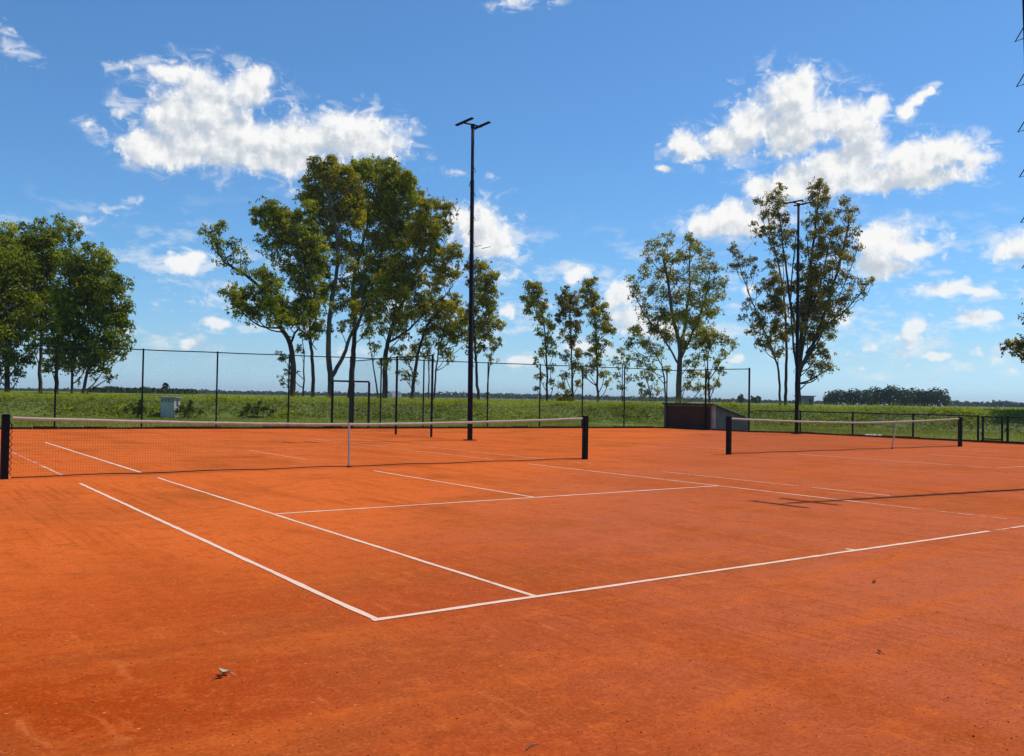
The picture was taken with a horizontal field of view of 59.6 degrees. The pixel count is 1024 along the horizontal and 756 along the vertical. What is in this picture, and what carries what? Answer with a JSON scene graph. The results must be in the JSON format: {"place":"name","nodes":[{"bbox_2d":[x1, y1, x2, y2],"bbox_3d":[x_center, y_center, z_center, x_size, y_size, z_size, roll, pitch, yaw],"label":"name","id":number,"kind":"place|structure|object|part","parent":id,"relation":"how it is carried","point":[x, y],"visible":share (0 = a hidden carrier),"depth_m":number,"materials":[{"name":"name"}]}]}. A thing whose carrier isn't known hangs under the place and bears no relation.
{"place":"outdoors","nodes":[
{"label":"outdoors","id":0,"kind":"place"},
{"bbox_2d":[0,390,1023,441],"bbox_3d":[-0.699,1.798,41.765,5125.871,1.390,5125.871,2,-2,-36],"label":"ground","id":1,"kind":"structure","parent":0,"point":[278,408],"depth_m":58.07,"materials":[{"name":"green plant"}]},
{"bbox_2d":[0,219,45,392],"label":"tree","id":2,"kind":"object","parent":1,"relation":"on","point":[14,260],"visible":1,"depth_m":62.45,"materials":[{"name":"green plant"}]},
{"bbox_2d":[7,213,90,392],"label":"tree","id":3,"kind":"object","parent":1,"relation":"on","point":[49,238],"visible":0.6,"depth_m":65.57,"materials":[{"name":"green plant"}]},
{"bbox_2d":[34,241,130,393],"bbox_3d":[-30.425,-4.125,62.947,5.834,11.485,5.052,1,-1,19],"label":"tree","id":4,"kind":"object","parent":1,"relation":"on","point":[80,275],"visible":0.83,"depth_m":62.34,"materials":[{"name":"green plant"}]},
{"bbox_2d":[81,273,136,393],"bbox_3d":[-27.946,-2.832,62.227,3.255,8.771,3.693,0,-1,26],"label":"tree","id":5,"kind":"object","parent":1,"relation":"on","point":[113,317],"visible":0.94,"depth_m":61.81,"materials":[{"name":"green plant"}]},
{"bbox_2d":[120,398,154,417],"bbox_3d":[-21.995,1.857,52.599,1.820,1.487,1.255,2,-2,-36],"label":"shrub","id":6,"kind":"object","parent":1,"relation":"on","point":[135,407],"visible":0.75,"depth_m":52.43,"materials":[{"name":"green plant"}]},
{"bbox_2d":[88,386,197,393],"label":"distant hedge","id":7,"kind":"object","parent":1,"relation":"on","point":[127,390],"visible":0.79,"depth_m":208.83,"materials":[{"name":"green plant"}]},
{"bbox_2d":[161,383,169,388],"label":"tree","id":8,"kind":"object","parent":1,"relation":"on","point":[165,385],"visible":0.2,"depth_m":223.77,"materials":[{"name":"green plant"}]},
{"bbox_2d":[159,397,181,417],"bbox_3d":[-20.760,1.903,54.341,1.020,1.512,1.020,1,-1,3],"label":"utility cabinet","id":9,"kind":"object","parent":1,"relation":"on","point":[166,411],"visible":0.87,"depth_m":53.92,"materials":[{"name":"metal"}]},
{"bbox_3d":[-20.685,1.850,53.914,0.500,0.720,0.012,1,-1,3],"label":"door","id":10,"kind":"part","parent":9,"relation":"part of","materials":[{"name":"metal"}]},
{"bbox_2d":[174,399,203,417],"bbox_3d":[-19.473,1.989,53.960,1.776,1.456,1.018,2,-1,-23],"label":"shrub","id":11,"kind":"object","parent":1,"relation":"on","point":[190,408],"visible":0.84,"depth_m":53.84,"materials":[{"name":"green plant"}]},
{"bbox_2d":[197,219,316,396],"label":"tree","id":12,"kind":"object","parent":1,"relation":"on","point":[271,299],"visible":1,"depth_m":74.35,"materials":[{"name":"green plant"}]},
{"bbox_2d":[239,397,275,416],"bbox_3d":[-15.784,1.904,55.622,2.363,1.521,1.168,1,-1,-16],"label":"shrub","id":13,"kind":"object","parent":1,"relation":"on","point":[258,408],"visible":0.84,"depth_m":55.46,"materials":[{"name":"green plant"}]},
{"bbox_2d":[247,195,335,396],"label":"tree","id":14,"kind":"object","parent":1,"relation":"on","point":[300,239],"visible":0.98,"depth_m":77.13,"materials":[{"name":"green plant"}]},
{"bbox_2d":[292,154,375,396],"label":"tree","id":15,"kind":"object","parent":1,"relation":"on","point":[332,183],"visible":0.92,"depth_m":81.20,"materials":[{"name":"green plant"}]},
{"bbox_2d":[0,344,667,426],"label":"chain link fence","id":16,"kind":"object","parent":1,"relation":"on","point":[288,379],"visible":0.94,"depth_m":40.03,"materials":[{"name":"black metal"}]},
{"bbox_2d":[342,153,425,396],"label":"tree","id":17,"kind":"object","parent":1,"relation":"on","point":[385,180],"visible":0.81,"depth_m":84.45,"materials":[{"name":"green plant"}]},
{"bbox_2d":[387,391,400,396],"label":"farmhouse","id":18,"kind":"object","parent":1,"relation":"on","point":[392,394],"visible":0.52,"depth_m":325.54,"materials":[{"name":"white paint"}]},
{"bbox_2d":[0,386,822,403],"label":"distant trees","id":19,"kind":"object","parent":1,"relation":"on","point":[513,395],"visible":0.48,"depth_m":755.07,"materials":[{"name":"green plant"}]},
{"bbox_2d":[367,187,467,398],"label":"tree","id":20,"kind":"object","parent":1,"relation":"on","point":[425,231],"visible":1,"depth_m":80.99,"materials":[{"name":"green plant"}]},
{"bbox_2d":[395,291,473,398],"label":"tree","id":21,"kind":"object","parent":1,"relation":"on","point":[447,309],"visible":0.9,"depth_m":83.54,"materials":[{"name":"green plant"}]},
{"bbox_2d":[461,257,507,399],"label":"tree","id":22,"kind":"object","parent":1,"relation":"on","point":[490,306],"visible":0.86,"depth_m":80.73,"materials":[{"name":"green plant"}]},
{"bbox_2d":[0,428,1023,755],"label":"clay court","id":23,"kind":"object","parent":1,"relation":"on","point":[832,700],"visible":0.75,"depth_m":6.78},
{"bbox_2d":[0,414,13,479],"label":"net post","id":24,"kind":"object","parent":23,"relation":"on","point":[4,448],"visible":0.92,"depth_m":15.05,"materials":[{"name":"black metal"}]},
{"bbox_2d":[9,417,583,477],"bbox_3d":[-3.359,1.350,18.821,12.758,1.056,0.054,2,-2,-36],"label":"tennis net","id":25,"kind":"object","parent":24,"relation":"attached to","point":[161,422],"visible":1,"depth_m":17.84,"materials":[{"name":"black fabric"}]},
{"bbox_2d":[219,667,234,674],"bbox_3d":[-1.520,1.566,4.770,0.105,0.030,0.034,0,-1,24],"label":"fallen leaf","id":26,"kind":"object","parent":23,"relation":"on","point":[225,671],"visible":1,"depth_m":4.78,"materials":[{"name":"beige plant"}]},
{"bbox_2d":[330,380,369,428],"bbox_3d":[-7.396,1.241,40.984,1.834,2.262,0.092,2,-2,-29],"label":"gate frame","id":27,"kind":"object","parent":23,"relation":"on","point":[332,397],"visible":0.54,"depth_m":40.81,"materials":[{"name":"black metal"}]},
{"bbox_2d":[349,356,354,428],"bbox_3d":[-7.312,0.687,40.909,0.126,3.370,0.278,0,-2,42],"label":"fence corner post","id":28,"kind":"object","parent":23,"relation":"on","point":[351,406],"visible":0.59,"depth_m":40.83,"materials":[{"name":"black metal"}]},
{"bbox_2d":[348,354,433,436],"bbox_3d":[-5.370,0.727,37.148,0.422,3.180,8.502,2,-2,-32],"label":"chain link fence","id":29,"kind":"object","parent":23,"relation":"on","point":[431,390],"visible":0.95,"depth_m":35.57,"materials":[{"name":"black metal"}]},
{"bbox_2d":[455,117,490,440],"bbox_3d":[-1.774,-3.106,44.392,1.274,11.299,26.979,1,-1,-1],"label":"floodlight mast","id":30,"kind":"object","parent":23,"relation":"on","point":[470,340],"visible":0.98,"depth_m":31.59,"materials":[{"name":"metal"}]},
{"bbox_2d":[0,438,1023,620],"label":"court lines","id":31,"kind":"object","parent":23,"relation":"on","point":[354,609],"visible":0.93,"depth_m":8.75,"materials":[{"name":"paint"}]},
{"bbox_2d":[0,483,1023,755],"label":"clay grit","id":32,"kind":"object","parent":23,"relation":"on","point":[520,645],"visible":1,"depth_m":5.47,"materials":[{"name":"brick"}]},
{"bbox_2d":[582,416,588,459],"bbox_3d":[1.820,1.512,22.526,0.183,1.116,0.126,2,-2,-36],"label":"net post","id":33,"kind":"object","parent":23,"relation":"on","point":[585,437],"visible":0.93,"depth_m":22.49,"materials":[{"name":"black metal"}]},
{"bbox_2d":[726,416,731,454],"bbox_3d":[6.247,1.658,25.691,0.183,1.116,0.126,2,-2,-36],"label":"net post","id":34,"kind":"object","parent":23,"relation":"on","point":[728,433],"visible":0.9,"depth_m":25.63,"materials":[{"name":"black metal"}]},
{"bbox_2d":[731,418,959,453],"bbox_3d":[11.400,1.838,29.373,12.690,1.056,0.054,2,-2,-36],"label":"tennis net","id":35,"kind":"object","parent":34,"relation":"attached to","point":[757,449],"visible":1,"depth_m":28.51,"materials":[{"name":"black fabric"}]},
{"bbox_2d":[533,433,1022,472],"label":"court lines","id":36,"kind":"object","parent":23,"relation":"on","point":[834,456],"visible":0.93,"depth_m":26.56,"materials":[{"name":"paint"}]},
{"bbox_2d":[958,417,962,446],"bbox_3d":[16.552,1.999,33.059,0.183,1.116,0.126,2,-2,-36],"label":"net post","id":37,"kind":"object","parent":23,"relation":"on","point":[960,432],"visible":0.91,"depth_m":33.02,"materials":[{"name":"black metal"}]},
{"bbox_2d":[0,391,1023,433],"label":"bank weeds","id":38,"kind":"object","parent":1,"relation":"on","point":[964,411],"visible":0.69,"depth_m":57.97,"materials":[{"name":"green plant"}]},
{"bbox_2d":[0,415,1023,441],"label":"lawn grass","id":39,"kind":"structure","parent":1,"relation":"on","point":[973,434],"depth_m":49.12,"materials":[{"name":"green plant"}]},
{"bbox_2d":[0,426,1023,443],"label":"kerb strip","id":40,"kind":"object","parent":1,"relation":"on","point":[427,427],"visible":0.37,"depth_m":39.96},
{"bbox_2d":[2,387,1023,415],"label":"grass stalks","id":41,"kind":"object","parent":1,"relation":"on","point":[688,401],"depth_m":60.03,"materials":[{"name":"green plant"}]},
{"bbox_2d":[519,279,560,400],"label":"tree","id":42,"kind":"object","parent":1,"relation":"on","point":[535,294],"visible":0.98,"depth_m":85.86,"materials":[{"name":"green plant"}]},
{"bbox_2d":[551,285,586,400],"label":"tree","id":43,"kind":"object","parent":1,"relation":"on","point":[567,304],"visible":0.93,"depth_m":86.70,"materials":[{"name":"green plant"}]},
{"bbox_2d":[576,276,616,398],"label":"tree","id":44,"kind":"object","parent":1,"relation":"on","point":[598,311],"visible":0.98,"depth_m":84.41,"materials":[{"name":"green plant"}]},
{"bbox_2d":[606,347,634,401],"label":"tree","id":45,"kind":"object","parent":1,"relation":"on","point":[616,360],"visible":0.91,"depth_m":87.30,"materials":[{"name":"green plant"}]},
{"bbox_2d":[630,368,663,402],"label":"tree","id":46,"kind":"object","parent":1,"relation":"on","point":[647,391],"visible":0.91,"depth_m":88.85,"materials":[{"name":"green plant"}]},
{"bbox_2d":[619,230,730,402],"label":"tree","id":47,"kind":"object","parent":1,"relation":"on","point":[675,316],"visible":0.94,"depth_m":82.30,"materials":[{"name":"green plant"}]},
{"bbox_2d":[662,403,747,429],"bbox_3d":[10.854,2.147,49.859,3.180,1.445,3.770,2,-2,-36],"label":"brick shelter","id":48,"kind":"object","parent":1,"relation":"on","point":[718,412],"visible":0.77,"depth_m":48.63,"materials":[{"name":"brick"}]},
{"bbox_2d":[669,368,749,431],"bbox_3d":[10.434,1.163,47.723,0.115,3.320,5.676,2,-2,-36],"label":"chain link fence","id":49,"kind":"object","parent":1,"relation":"on","point":[706,384],"visible":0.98,"depth_m":47.62,"materials":[{"name":"black metal"}]},
{"bbox_2d":[691,323,739,402],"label":"tree","id":50,"kind":"object","parent":1,"relation":"on","point":[710,338],"visible":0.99,"depth_m":77.90,"materials":[{"name":"green plant"}]},
{"bbox_2d":[736,393,745,402],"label":"tree","id":51,"kind":"object","parent":1,"relation":"on","point":[742,400],"visible":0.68,"depth_m":289.92,"materials":[{"name":"green plant"}]},
{"bbox_2d":[750,395,761,403],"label":"tree","id":52,"kind":"object","parent":1,"relation":"on","point":[756,398],"visible":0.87,"depth_m":288.69,"materials":[{"name":"green plant"}]},
{"bbox_2d":[727,182,794,404],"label":"tree","id":53,"kind":"object","parent":1,"relation":"on","point":[775,303],"visible":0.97,"depth_m":76.94,"materials":[{"name":"green plant"}]},
{"bbox_2d":[784,199,812,433],"bbox_3d":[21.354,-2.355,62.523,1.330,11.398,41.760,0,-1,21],"label":"floodlight mast","id":54,"kind":"object","parent":1,"relation":"on","point":[796,370],"visible":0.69,"depth_m":43.66,"materials":[{"name":"metal"}]},
{"bbox_2d":[794,395,815,404],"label":"shed","id":55,"kind":"structure","parent":1,"relation":"on","point":[806,399],"depth_m":141.59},
{"bbox_2d":[777,176,875,404],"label":"tree","id":56,"kind":"object","parent":1,"relation":"on","point":[814,274],"visible":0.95,"depth_m":73.52,"materials":[{"name":"green plant"}]},
{"bbox_2d":[755,410,978,439],"bbox_3d":[16.356,2.184,41.771,1.240,1.200,10.695,2,-2,-43],"label":"chain link fence","id":57,"kind":"object","parent":1,"relation":"on","point":[912,414],"visible":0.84,"depth_m":41.46,"materials":[{"name":"black metal"}]},
{"bbox_2d":[822,384,950,406],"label":"distant wood","id":58,"kind":"object","parent":1,"relation":"on","point":[906,397],"visible":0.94,"depth_m":269.54,"materials":[{"name":"green plant"}]},
{"bbox_2d":[947,400,1023,406],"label":"distant trees","id":59,"kind":"object","parent":1,"relation":"on","point":[997,403],"visible":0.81,"depth_m":604.00,"materials":[{"name":"green plant"}]},
{"bbox_2d":[999,298,1023,362],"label":"tree","id":60,"kind":"object","parent":1,"relation":"on","point":[1016,344],"visible":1,"depth_m":57.02,"materials":[{"name":"green plant"}]},
{"bbox_2d":[1006,415,1023,440],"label":"chain link fence","id":61,"kind":"object","parent":1,"relation":"on","point":[1007,427],"visible":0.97,"depth_m":36.49,"materials":[{"name":"black metal"}]},
{"bbox_2d":[1015,0,1023,313],"bbox_3d":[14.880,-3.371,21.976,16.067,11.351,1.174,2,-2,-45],"label":"floodlight mast","id":62,"kind":"object","parent":1,"relation":"on","point":[1022,76],"visible":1,"depth_m":16.81,"materials":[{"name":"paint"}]},
{"bbox_2d":[0,0,1023,405],"label":"sky","id":63,"kind":"structure","parent":0,"point":[615,126],"materials":[{"name":"blue"}]},
{"bbox_2d":[981,416,1002,440],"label":"garden gate","id":64,"kind":"structure","parent":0,"point":[985,436],"depth_m":37.05,"materials":[{"name":"black metal"}]}
]}

